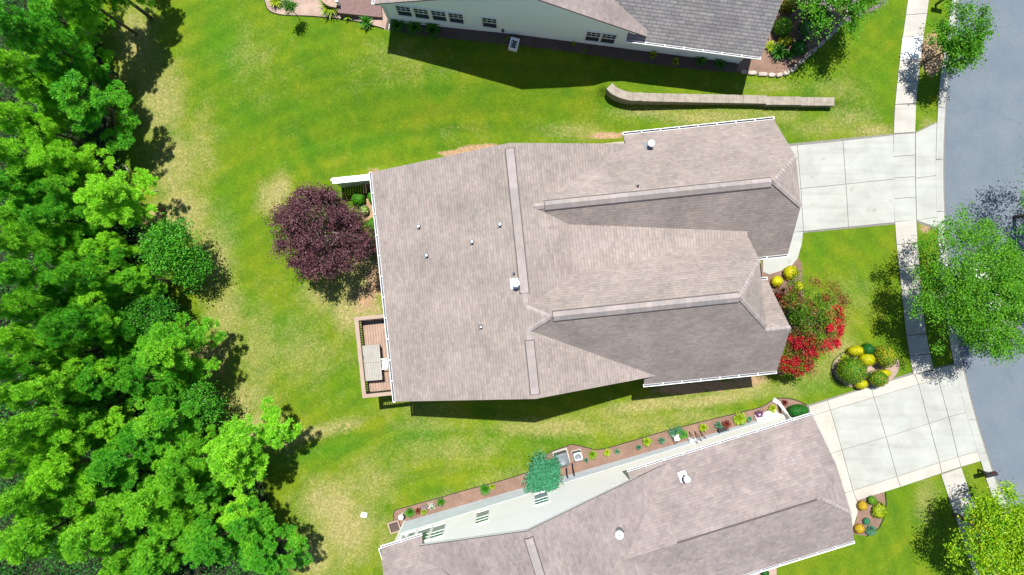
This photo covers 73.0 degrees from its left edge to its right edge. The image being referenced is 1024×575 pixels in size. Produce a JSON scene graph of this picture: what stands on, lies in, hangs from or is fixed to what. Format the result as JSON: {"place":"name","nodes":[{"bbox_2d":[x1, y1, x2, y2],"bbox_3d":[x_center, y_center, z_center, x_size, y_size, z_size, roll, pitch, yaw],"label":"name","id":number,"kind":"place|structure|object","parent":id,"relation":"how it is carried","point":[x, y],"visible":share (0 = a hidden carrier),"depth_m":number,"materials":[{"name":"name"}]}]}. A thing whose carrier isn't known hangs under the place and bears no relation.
{"place":"outdoors","nodes":[
{"label":"outdoors","id":0,"kind":"place"},
{"bbox_2d":[0,0,1021,574],"bbox_3d":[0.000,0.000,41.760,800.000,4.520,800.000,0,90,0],"label":"lawn","id":1,"kind":"structure","parent":0,"point":[246,112],"depth_m":41.34,"materials":[{"name":"green plant"}]},
{"bbox_2d":[0,195,55,235],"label":"broadleaf tree","id":2,"kind":"object","parent":1,"relation":"on","point":[8,215],"visible":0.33,"depth_m":36.77,"materials":[{"name":"green plant"}]},
{"bbox_2d":[0,166,58,215],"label":"broadleaf tree","id":3,"kind":"object","parent":1,"relation":"on","point":[24,195],"visible":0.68,"depth_m":36.10,"materials":[{"name":"green plant"}]},
{"bbox_2d":[0,48,62,108],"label":"broadleaf tree","id":4,"kind":"object","parent":1,"relation":"on","point":[8,58],"visible":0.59,"depth_m":35.12,"materials":[{"name":"green plant"}]},
{"bbox_2d":[0,66,65,119],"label":"broadleaf tree","id":5,"kind":"object","parent":1,"relation":"on","point":[27,95],"visible":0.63,"depth_m":35.94,"materials":[{"name":"green plant"}]},
{"bbox_2d":[0,246,84,302],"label":"broadleaf tree","id":6,"kind":"object","parent":1,"relation":"on","point":[20,273],"visible":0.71,"depth_m":34.98,"materials":[{"name":"green plant"}]},
{"bbox_2d":[0,352,84,411],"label":"broadleaf tree","id":7,"kind":"object","parent":1,"relation":"on","point":[5,396],"visible":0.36,"depth_m":34.63,"materials":[{"name":"green plant"}]},
{"bbox_2d":[0,314,85,355],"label":"broadleaf tree","id":8,"kind":"object","parent":1,"relation":"on","point":[9,334],"visible":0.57,"depth_m":34.87,"materials":[{"name":"green plant"}]},
{"bbox_2d":[0,432,85,478],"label":"broadleaf tree","id":9,"kind":"object","parent":1,"relation":"on","point":[18,466],"visible":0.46,"depth_m":34.08,"materials":[{"name":"green plant"}]},
{"bbox_2d":[14,288,72,319],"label":"broadleaf tree","id":10,"kind":"object","parent":1,"relation":"on","point":[63,302],"visible":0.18,"depth_m":37.69,"materials":[{"name":"green plant"}]},
{"bbox_2d":[0,130,87,192],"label":"broadleaf tree","id":11,"kind":"object","parent":1,"relation":"on","point":[9,154],"visible":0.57,"depth_m":35.55,"materials":[{"name":"green plant"}]},
{"bbox_2d":[0,457,89,519],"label":"deciduous tree","id":12,"kind":"object","parent":1,"relation":"on","point":[27,499],"visible":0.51,"depth_m":34.03,"materials":[{"name":"green plant"}]},
{"bbox_2d":[0,100,90,149],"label":"broadleaf tree","id":13,"kind":"object","parent":1,"relation":"on","point":[9,109],"visible":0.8,"depth_m":36.38,"materials":[{"name":"green plant"}]},
{"bbox_2d":[0,220,103,262],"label":"broadleaf tree","id":14,"kind":"object","parent":1,"relation":"on","point":[17,242],"visible":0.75,"depth_m":35.48,"materials":[{"name":"green plant"}]},
{"bbox_2d":[0,340,104,385],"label":"broadleaf tree","id":15,"kind":"object","parent":1,"relation":"on","point":[7,371],"visible":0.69,"depth_m":34.74,"materials":[{"name":"green plant"}]},
{"bbox_2d":[0,285,109,326],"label":"broadleaf tree","id":16,"kind":"object","parent":1,"relation":"on","point":[10,308],"visible":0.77,"depth_m":35.16,"materials":[{"name":"green plant"}]},
{"bbox_2d":[25,108,87,143],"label":"broadleaf tree","id":17,"kind":"object","parent":1,"relation":"on","point":[30,119],"visible":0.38,"depth_m":39.10,"materials":[{"name":"green plant"}]},
{"bbox_2d":[11,341,103,369],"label":"broadleaf tree","id":18,"kind":"object","parent":1,"relation":"on","point":[82,351],"visible":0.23,"depth_m":38.10,"materials":[{"name":"green plant"}]},
{"bbox_2d":[0,391,124,452],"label":"broadleaf tree","id":19,"kind":"object","parent":1,"relation":"on","point":[36,420],"visible":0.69,"depth_m":34.08,"materials":[{"name":"green plant"}]},
{"bbox_2d":[8,353,116,408],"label":"broadleaf tree","id":20,"kind":"object","parent":1,"relation":"on","point":[45,389],"visible":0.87,"depth_m":34.97,"materials":[{"name":"green plant"}]},
{"bbox_2d":[0,0,126,96],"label":"broadleaf tree","id":21,"kind":"object","parent":1,"relation":"on","point":[36,35],"visible":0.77,"depth_m":34.69,"materials":[{"name":"green plant"}]},
{"bbox_2d":[0,480,126,564],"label":"deciduous tree","id":22,"kind":"object","parent":1,"relation":"on","point":[32,536],"visible":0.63,"depth_m":34.35,"materials":[{"name":"green plant"}]},
{"bbox_2d":[27,0,99,46],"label":"broadleaf tree","id":23,"kind":"object","parent":1,"relation":"on","point":[34,6],"visible":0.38,"depth_m":37.35,"materials":[{"name":"green plant"}]},
{"bbox_2d":[18,195,120,246],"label":"broadleaf tree","id":24,"kind":"object","parent":1,"relation":"on","point":[39,215],"visible":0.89,"depth_m":36.63,"materials":[{"name":"green plant"}]},
{"bbox_2d":[26,137,117,187],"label":"broadleaf tree","id":25,"kind":"object","parent":1,"relation":"on","point":[66,156],"visible":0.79,"depth_m":36.63,"materials":[{"name":"green plant"}]},
{"bbox_2d":[24,421,125,500],"bbox_3d":[-23.188,9.575,38.207,3.218,10.268,3.992,-42,90,0],"label":"deciduous tree","id":26,"kind":"object","parent":1,"relation":"on","point":[54,470],"visible":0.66,"depth_m":34.91,"materials":[{"name":"green plant"}]},
{"bbox_2d":[40,164,121,211],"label":"broadleaf tree","id":27,"kind":"object","parent":1,"relation":"on","point":[62,181],"visible":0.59,"depth_m":36.72,"materials":[{"name":"green plant"}]},
{"bbox_2d":[44,27,118,82],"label":"broadleaf tree","id":28,"kind":"object","parent":1,"relation":"on","point":[107,57],"visible":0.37,"depth_m":38.64,"materials":[{"name":"green plant"}]},
{"bbox_2d":[56,205,112,245],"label":"broadleaf tree","id":29,"kind":"object","parent":1,"relation":"on","point":[101,228],"visible":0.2,"depth_m":39.02,"materials":[{"name":"green plant"}]},
{"bbox_2d":[35,294,136,348],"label":"broadleaf tree","id":30,"kind":"object","parent":1,"relation":"on","point":[60,333],"visible":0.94,"depth_m":35.32,"materials":[{"name":"green plant"}]},
{"bbox_2d":[46,397,135,455],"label":"broadleaf tree","id":31,"kind":"object","parent":1,"relation":"on","point":[63,434],"visible":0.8,"depth_m":36.59,"materials":[{"name":"green plant"}]},
{"bbox_2d":[64,2,120,29],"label":"broadleaf tree","id":32,"kind":"object","parent":1,"relation":"on","point":[110,22],"visible":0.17,"depth_m":40.43,"materials":[{"name":"green plant"}]},
{"bbox_2d":[70,141,115,173],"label":"broadleaf tree","id":33,"kind":"object","parent":1,"relation":"on","point":[108,163],"visible":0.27,"depth_m":40.36,"materials":[{"name":"green plant"}]},
{"bbox_2d":[61,390,126,422],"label":"broadleaf tree","id":34,"kind":"object","parent":1,"relation":"on","point":[114,399],"visible":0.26,"depth_m":38.36,"materials":[{"name":"green plant"}]},
{"bbox_2d":[51,0,137,36],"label":"broadleaf tree","id":35,"kind":"object","parent":1,"relation":"on","point":[87,18],"visible":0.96,"depth_m":37.01,"materials":[{"name":"green plant"}]},
{"bbox_2d":[48,62,141,155],"bbox_3d":[-22.618,-9.870,38.963,4.390,8.319,4.289,38,90,0],"label":"broadleaf tree","id":36,"kind":"object","parent":1,"relation":"on","point":[73,101],"visible":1,"depth_m":37.33,"materials":[{"name":"green plant"}]},
{"bbox_2d":[57,476,135,522],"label":"deciduous tree","id":37,"kind":"object","parent":1,"relation":"on","point":[71,505],"visible":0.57,"depth_m":36.62,"materials":[{"name":"green plant"}]},
{"bbox_2d":[43,247,154,299],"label":"broadleaf tree","id":38,"kind":"object","parent":1,"relation":"on","point":[84,275],"visible":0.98,"depth_m":35.97,"materials":[{"name":"green plant"}]},
{"bbox_2d":[74,280,131,314],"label":"broadleaf tree","id":39,"kind":"object","parent":1,"relation":"on","point":[94,295],"visible":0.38,"depth_m":38.19,"materials":[{"name":"green plant"}]},
{"bbox_2d":[57,491,161,562],"bbox_3d":[-20.919,12.412,37.920,3.590,10.657,3.508,-38,90,0],"label":"deciduous tree","id":40,"kind":"object","parent":1,"relation":"on","point":[78,543],"visible":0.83,"depth_m":35.23,"materials":[{"name":"green plant"}]},
{"bbox_2d":[73,349,145,407],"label":"broadleaf tree","id":41,"kind":"object","parent":1,"relation":"on","point":[88,381],"visible":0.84,"depth_m":36.82,"materials":[{"name":"green plant"}]},
{"bbox_2d":[78,231,141,271],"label":"broadleaf tree","id":42,"kind":"object","parent":1,"relation":"on","point":[99,244],"visible":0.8,"depth_m":38.27,"materials":[{"name":"green plant"}]},
{"bbox_2d":[89,402,139,446],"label":"broadleaf tree","id":43,"kind":"object","parent":1,"relation":"on","point":[113,429],"visible":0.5,"depth_m":38.41,"materials":[{"name":"green plant"}]},
{"bbox_2d":[78,0,152,19],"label":"broadleaf tree","id":44,"kind":"object","parent":1,"relation":"on","point":[115,6],"visible":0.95,"depth_m":37.92,"materials":[{"name":"green plant"}]},
{"bbox_2d":[84,297,151,349],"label":"broadleaf tree","id":45,"kind":"object","parent":1,"relation":"on","point":[114,337],"visible":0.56,"depth_m":37.52,"materials":[{"name":"green plant"}]},
{"bbox_2d":[72,167,165,228],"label":"broadleaf tree","id":46,"kind":"object","parent":1,"relation":"on","point":[93,193],"visible":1,"depth_m":36.91,"materials":[{"name":"green plant"}]},
{"bbox_2d":[105,337,143,370],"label":"broadleaf tree","id":47,"kind":"object","parent":1,"relation":"on","point":[116,353],"visible":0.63,"depth_m":38.52,"materials":[{"name":"green plant"}]},
{"bbox_2d":[83,420,171,490],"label":"broadleaf tree","id":48,"kind":"object","parent":1,"relation":"on","point":[106,467],"visible":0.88,"depth_m":36.02,"materials":[{"name":"green plant"}]},
{"bbox_2d":[97,527,162,574],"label":"deciduous tree","id":49,"kind":"object","parent":1,"relation":"on","point":[114,566],"visible":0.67,"depth_m":36.34,"materials":[{"name":"green plant"}]},
{"bbox_2d":[112,262,174,301],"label":"broadleaf tree","id":50,"kind":"object","parent":1,"relation":"on","point":[132,280],"visible":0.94,"depth_m":38.08,"materials":[{"name":"green plant"}]},
{"bbox_2d":[114,286,179,335],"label":"broadleaf tree","id":51,"kind":"object","parent":1,"relation":"on","point":[152,305],"visible":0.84,"depth_m":38.66,"materials":[{"name":"green plant"}]},
{"bbox_2d":[0,0,298,574],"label":"undergrowth","id":52,"kind":"object","parent":1,"relation":"on","point":[57,564],"visible":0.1,"depth_m":41.44,"materials":[{"name":"green plant"}]},
{"bbox_2d":[113,351,186,399],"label":"broadleaf tree","id":53,"kind":"object","parent":1,"relation":"on","point":[126,383],"visible":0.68,"depth_m":36.83,"materials":[{"name":"green plant"}]},
{"bbox_2d":[115,454,209,536],"bbox_3d":[-18.799,11.363,38.291,3.642,9.407,4.217,-22,90,0],"label":"deciduous tree","id":54,"kind":"object","parent":1,"relation":"on","point":[137,511],"visible":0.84,"depth_m":35.48,"materials":[{"name":"green plant"}]},
{"bbox_2d":[132,208,202,281],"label":"broadleaf tree","id":55,"kind":"object","parent":1,"relation":"on","point":[156,244],"visible":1,"depth_m":38.29,"materials":[{"name":"green plant"}]},
{"bbox_2d":[132,388,206,455],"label":"broadleaf tree","id":56,"kind":"object","parent":1,"relation":"on","point":[158,415],"visible":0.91,"depth_m":37.00,"materials":[{"name":"green plant"}]},
{"bbox_2d":[129,514,216,574],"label":"deciduous tree","id":57,"kind":"object","parent":1,"relation":"on","point":[150,560],"visible":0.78,"depth_m":35.60,"materials":[{"name":"green plant"}]},
{"bbox_2d":[131,311,227,379],"bbox_3d":[-18.112,3.155,38.465,4.266,8.899,3.683,7,90,0],"label":"broadleaf tree","id":58,"kind":"object","parent":1,"relation":"on","point":[160,354],"visible":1,"depth_m":36.53,"materials":[{"name":"green plant"}]},
{"bbox_2d":[156,368,203,403],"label":"broadleaf tree","id":59,"kind":"object","parent":1,"relation":"on","point":[167,386],"visible":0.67,"depth_m":38.47,"materials":[{"name":"green plant"}]},
{"bbox_2d":[150,424,229,501],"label":"deciduous tree","id":60,"kind":"object","parent":1,"relation":"on","point":[169,472],"visible":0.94,"depth_m":36.00,"materials":[{"name":"green plant"}]},
{"bbox_2d":[159,491,220,538],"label":"deciduous tree","id":61,"kind":"object","parent":1,"relation":"on","point":[175,531],"visible":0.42,"depth_m":37.05,"materials":[{"name":"green plant"}]},
{"bbox_2d":[166,240,222,300],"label":"broadleaf tree","id":62,"kind":"object","parent":1,"relation":"on","point":[199,267],"visible":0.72,"depth_m":39.41,"materials":[{"name":"green plant"}]},
{"bbox_2d":[173,371,230,435],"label":"broadleaf tree","id":63,"kind":"object","parent":1,"relation":"on","point":[188,391],"visible":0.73,"depth_m":38.70,"materials":[{"name":"green plant"}]},
{"bbox_2d":[183,462,234,513],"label":"deciduous tree","id":64,"kind":"object","parent":1,"relation":"on","point":[200,494],"visible":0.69,"depth_m":37.75,"materials":[{"name":"green plant"}]},
{"bbox_2d":[182,496,268,568],"bbox_3d":[-15.509,13.464,38.447,4.372,8.610,3.525,-7,90,0],"label":"deciduous tree","id":65,"kind":"object","parent":1,"relation":"on","point":[208,545],"visible":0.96,"depth_m":36.24,"materials":[{"name":"green plant"}]},
{"bbox_2d":[216,488,274,538],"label":"deciduous tree","id":66,"kind":"object","parent":1,"relation":"on","point":[224,519],"visible":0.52,"depth_m":38.34,"materials":[{"name":"green plant"}]},
{"bbox_2d":[202,396,302,496],"bbox_3d":[-14.422,8.614,38.230,3.841,8.896,5.202,37,90,0],"label":"broadleaf tree","id":67,"kind":"object","parent":1,"relation":"on","point":[224,455],"visible":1,"depth_m":36.76,"materials":[{"name":"green plant"}]},
{"bbox_2d":[236,515,313,574],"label":"deciduous tree","id":68,"kind":"object","parent":1,"relation":"on","point":[258,558],"visible":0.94,"depth_m":37.84,"materials":[{"name":"green plant"}]},
{"bbox_2d":[261,174,377,286],"bbox_3d":[-10.560,-2.808,38.311,6.229,7.461,6.245,-40,90,0],"label":"purple leaved tree","id":69,"kind":"object","parent":1,"relation":"on","point":[297,213],"visible":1,"depth_m":36.96,"materials":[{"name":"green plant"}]},
{"bbox_2d":[264,0,387,29],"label":"flower bed","id":70,"kind":"object","parent":1,"relation":"on","point":[309,7],"visible":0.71,"depth_m":40.87,"materials":[{"name":"brown soil"}]},
{"bbox_2d":[331,174,369,187],"bbox_3d":[-8.704,-6.228,40.721,3.200,2.763,0.336,-6,90,0],"label":"vinyl fence","id":71,"kind":"object","parent":1,"relation":"on","point":[351,181],"visible":0.58,"depth_m":39.40,"materials":[{"name":"white paint"}]},
{"bbox_2d":[321,0,382,18],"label":"patio","id":72,"kind":"structure","parent":1,"relation":"on","point":[356,8],"depth_m":39.99,"materials":[{"name":"pink brick"}]},
{"bbox_2d":[354,314,391,397],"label":"deck","id":73,"kind":"structure","parent":1,"relation":"on","point":[373,330],"depth_m":38.30,"materials":[{"name":"brown wood"}]},
{"bbox_2d":[362,344,383,380],"bbox_3d":[-7.601,4.083,37.922,0.964,0.755,1.924,-5,90,0],"label":"patio table","id":74,"kind":"object","parent":73,"relation":"on","point":[372,362],"visible":1,"depth_m":37.55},
{"bbox_2d":[385,20,738,72],"bbox_3d":[2.843,-14.009,39.855,20.540,0.746,1.258,9,90,0],"label":"flower bed","id":75,"kind":"object","parent":1,"relation":"on","point":[662,59],"visible":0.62,"depth_m":39.56,"materials":[{"name":"brown soil"}]},
{"bbox_2d":[372,0,781,63],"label":"pale house","id":76,"kind":"structure","parent":1,"relation":"on","point":[736,31],"depth_m":35.92,"materials":[{"name":"grey"}]},
{"bbox_2d":[369,117,801,401],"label":"brown roof house","id":77,"kind":"structure","parent":1,"relation":"on","point":[523,270],"depth_m":33.60,"materials":[{"name":"beige"}]},
{"bbox_2d":[394,398,805,525],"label":"flower bed","id":78,"kind":"object","parent":1,"relation":"on","point":[628,450],"visible":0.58,"depth_m":40.55,"materials":[{"name":"brown soil"}]},
{"bbox_2d":[521,449,564,493],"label":"weeping tree","id":79,"kind":"object","parent":78,"relation":"on","point":[544,475],"visible":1,"depth_m":38.65,"materials":[{"name":"green plant"}]},
{"bbox_2d":[552,448,569,466],"bbox_3d":[2.913,9.959,40.355,0.888,0.925,0.888,-17,90,0],"label":"air conditioner","id":80,"kind":"object","parent":78,"relation":"on","point":[563,456],"visible":0.85,"depth_m":39.96,"materials":[{"name":"metal"}]},
{"bbox_2d":[393,398,805,519],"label":"garden edging","id":81,"kind":"object","parent":78,"relation":"on","point":[594,449],"visible":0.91,"depth_m":40.48,"materials":[{"name":"black rubber"}]},
{"bbox_2d":[786,404,809,416],"bbox_3d":[16.360,7.057,39.592,1.310,1.016,0.815,-1,90,0],"label":"shrub","id":82,"kind":"object","parent":78,"relation":"on","point":[795,410],"visible":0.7,"depth_m":39.28,"materials":[{"name":"green plant"}]},
{"bbox_2d":[379,397,854,574],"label":"white house","id":83,"kind":"structure","parent":1,"relation":"on","point":[766,492],"depth_m":35.21,"materials":[{"name":"grey"}]},
{"bbox_2d":[606,83,833,107],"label":"retaining wall","id":84,"kind":"structure","parent":1,"relation":"on","point":[614,92],"depth_m":39.42,"materials":[{"name":"beige stone"}]},
{"bbox_2d":[760,258,803,374],"bbox_3d":[15.333,1.601,39.970,3.152,0.030,6.884,0,90,0],"label":"flower bed","id":85,"kind":"object","parent":1,"relation":"on","point":[797,263],"visible":0.14,"depth_m":39.97,"materials":[{"name":"brown soil"}]},
{"bbox_2d":[777,333,817,378],"bbox_3d":[15.254,3.740,38.660,3.278,3.287,2.879,0,90,0],"label":"crape myrtle","id":86,"kind":"object","parent":85,"relation":"on","point":[796,366],"visible":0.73,"depth_m":37.57,"materials":[{"name":"red plant"}]},
{"bbox_2d":[779,266,852,360],"bbox_3d":[16.198,1.491,37.914,4.300,4.781,5.272,0,90,0],"label":"crape myrtle","id":87,"kind":"object","parent":85,"relation":"on","point":[813,338],"visible":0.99,"depth_m":36.80,"materials":[{"name":"green plant"}]},
{"bbox_2d":[737,0,846,73],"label":"flower bed","id":88,"kind":"object","parent":1,"relation":"on","point":[768,63],"visible":0.5,"depth_m":39.48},
{"bbox_2d":[772,16,792,36],"bbox_3d":[15.248,-14.696,39.011,1.100,1.209,1.090,-2,90,0],"label":"shrub","id":89,"kind":"object","parent":88,"relation":"on","point":[783,26],"visible":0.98,"depth_m":38.66,"materials":[{"name":"green plant"}]},
{"bbox_2d":[797,18,818,37],"bbox_3d":[16.710,-14.616,39.068,1.186,1.080,1.104,-4,90,0],"label":"shrub","id":90,"kind":"object","parent":88,"relation":"on","point":[803,31],"visible":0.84,"depth_m":38.75,"materials":[{"name":"green plant"}]},
{"bbox_2d":[792,0,888,44],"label":"crape myrtle","id":91,"kind":"object","parent":88,"relation":"on","point":[852,17],"visible":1,"depth_m":35.56,"materials":[{"name":"green plant"}]},
{"bbox_2d":[832,348,898,387],"bbox_3d":[20.441,4.639,39.970,3.889,0.030,2.377,0,90,0],"label":"flower bed","id":92,"kind":"object","parent":1,"relation":"on","point":[894,369],"visible":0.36,"depth_m":39.97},
{"bbox_2d":[835,357,867,383],"bbox_3d":[19.151,4.685,39.091,1.702,2.018,1.584,-11,90,0],"label":"shrub","id":93,"kind":"object","parent":92,"relation":"on","point":[851,370],"visible":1,"depth_m":38.50,"materials":[{"name":"green plant"}]},
{"bbox_2d":[866,370,888,387],"bbox_3d":[20.782,5.176,39.392,1.151,1.415,1.012,-1,90,0],"label":"shrub","id":94,"kind":"object","parent":92,"relation":"on","point":[877,378],"visible":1,"depth_m":38.99,"materials":[{"name":"green plant"}]},
{"bbox_2d":[873,345,897,367],"bbox_3d":[21.182,3.909,39.333,1.349,1.535,1.140,44,90,0],"label":"shrub","id":95,"kind":"object","parent":92,"relation":"on","point":[884,355],"visible":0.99,"depth_m":38.89,"materials":[{"name":"yellow plant"}]},
{"bbox_2d":[853,493,885,535],"bbox_3d":[20.635,13.045,39.970,1.685,0.030,2.759,14,90,0],"label":"flower bed","id":96,"kind":"object","parent":1,"relation":"on","point":[867,513],"visible":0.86,"depth_m":39.97,"materials":[{"name":"brown soil"}]},
{"bbox_2d":[919,0,998,78],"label":"street tree","id":97,"kind":"object","parent":1,"relation":"on","point":[966,46],"visible":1,"depth_m":36.35,"materials":[{"name":"green plant"}]},
{"bbox_2d":[903,198,1023,367],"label":"street tree","id":98,"kind":"object","parent":1,"relation":"on","point":[1004,281],"visible":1,"depth_m":34.57,"materials":[{"name":"green plant"}]},
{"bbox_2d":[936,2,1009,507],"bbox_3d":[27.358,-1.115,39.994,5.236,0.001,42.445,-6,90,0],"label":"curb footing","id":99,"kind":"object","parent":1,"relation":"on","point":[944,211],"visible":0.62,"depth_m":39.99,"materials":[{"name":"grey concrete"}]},
{"bbox_2d":[941,470,1023,574],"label":"street tree","id":100,"kind":"object","parent":1,"relation":"on","point":[1003,535],"visible":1,"depth_m":35.72,"materials":[{"name":"green plant"}]},
{"bbox_2d":[763,122,936,273],"bbox_3d":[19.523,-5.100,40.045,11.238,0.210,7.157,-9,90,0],"label":"driveway","id":101,"kind":"structure","parent":0,"point":[865,161],"depth_m":39.94,"materials":[{"name":"concrete"}]},
{"bbox_2d":[806,364,980,525],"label":"driveway","id":102,"kind":"structure","parent":0,"point":[914,456],"depth_m":39.94,"materials":[{"name":"concrete"}]},
{"bbox_2d":[893,0,994,574],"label":"sidewalk","id":103,"kind":"structure","parent":0,"point":[954,482],"depth_m":39.94,"materials":[{"name":"concrete"}]},
{"bbox_2d":[945,0,1023,513],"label":"road","id":104,"kind":"structure","parent":0,"point":[984,143],"depth_m":39.99,"materials":[{"name":"grey asphalt"}]},
{"bbox_2d":[935,0,1005,512],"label":"curb","id":105,"kind":"structure","parent":104,"relation":"on","point":[957,362],"depth_m":39.94,"materials":[{"name":"concrete"}]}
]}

